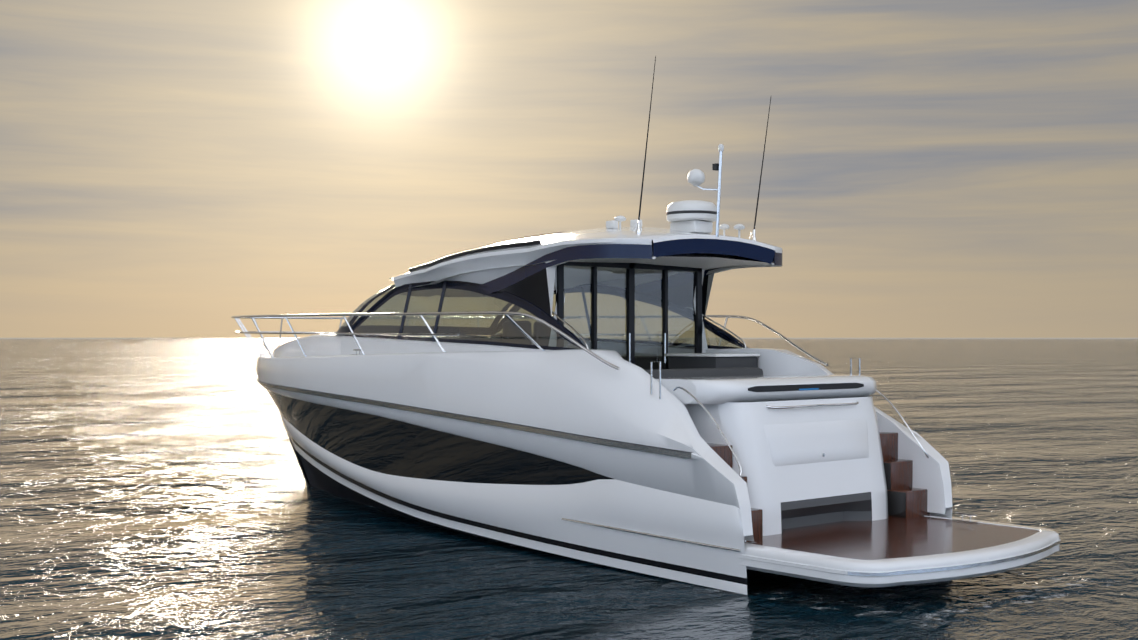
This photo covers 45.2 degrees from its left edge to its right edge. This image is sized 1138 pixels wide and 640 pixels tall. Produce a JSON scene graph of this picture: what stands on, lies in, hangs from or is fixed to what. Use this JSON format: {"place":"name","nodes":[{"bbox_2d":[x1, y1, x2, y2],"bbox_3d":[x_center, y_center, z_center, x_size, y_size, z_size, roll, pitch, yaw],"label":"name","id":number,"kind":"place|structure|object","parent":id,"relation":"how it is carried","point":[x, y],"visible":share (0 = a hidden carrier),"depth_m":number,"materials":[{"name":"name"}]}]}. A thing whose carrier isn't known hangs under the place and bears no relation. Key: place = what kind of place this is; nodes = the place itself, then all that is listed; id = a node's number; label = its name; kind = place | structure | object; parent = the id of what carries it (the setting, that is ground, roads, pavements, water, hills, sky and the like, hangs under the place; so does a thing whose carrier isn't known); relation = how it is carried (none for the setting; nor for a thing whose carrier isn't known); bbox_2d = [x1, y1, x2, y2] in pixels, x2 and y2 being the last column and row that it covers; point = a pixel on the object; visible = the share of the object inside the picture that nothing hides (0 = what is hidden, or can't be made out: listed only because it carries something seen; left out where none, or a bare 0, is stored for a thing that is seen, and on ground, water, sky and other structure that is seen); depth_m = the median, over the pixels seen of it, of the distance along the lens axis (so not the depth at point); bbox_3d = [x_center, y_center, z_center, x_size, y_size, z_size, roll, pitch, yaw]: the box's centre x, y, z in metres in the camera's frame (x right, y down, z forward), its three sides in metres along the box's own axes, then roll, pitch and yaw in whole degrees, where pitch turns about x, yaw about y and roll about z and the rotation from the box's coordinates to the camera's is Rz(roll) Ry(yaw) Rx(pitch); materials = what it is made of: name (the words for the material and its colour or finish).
{"place":"outdoors","nodes":[
{"label":"outdoors","id":0,"kind":"place"},
{"bbox_2d":[0,338,1137,639],"bbox_3d":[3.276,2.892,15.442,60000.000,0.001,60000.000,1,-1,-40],"label":"sea","id":1,"kind":"structure","parent":0,"point":[154,488],"depth_m":19.37,"materials":[{"name":"grey liquid"}]},
{"bbox_2d":[231,56,1060,594],"bbox_3d":[-0.821,0.254,20.274,4.211,6.801,16.321,1,-1,-40],"label":"yacht","id":2,"kind":"object","parent":1,"relation":"on","point":[567,394],"visible":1,"depth_m":16.86,"materials":[{"name":"fiberglass"},{"name":"glass"},{"name":"teak"}]},
{"bbox_2d":[0,0,1137,337],"label":"sky","id":3,"kind":"structure","parent":0,"point":[169,168],"materials":[{"name":"beige"}]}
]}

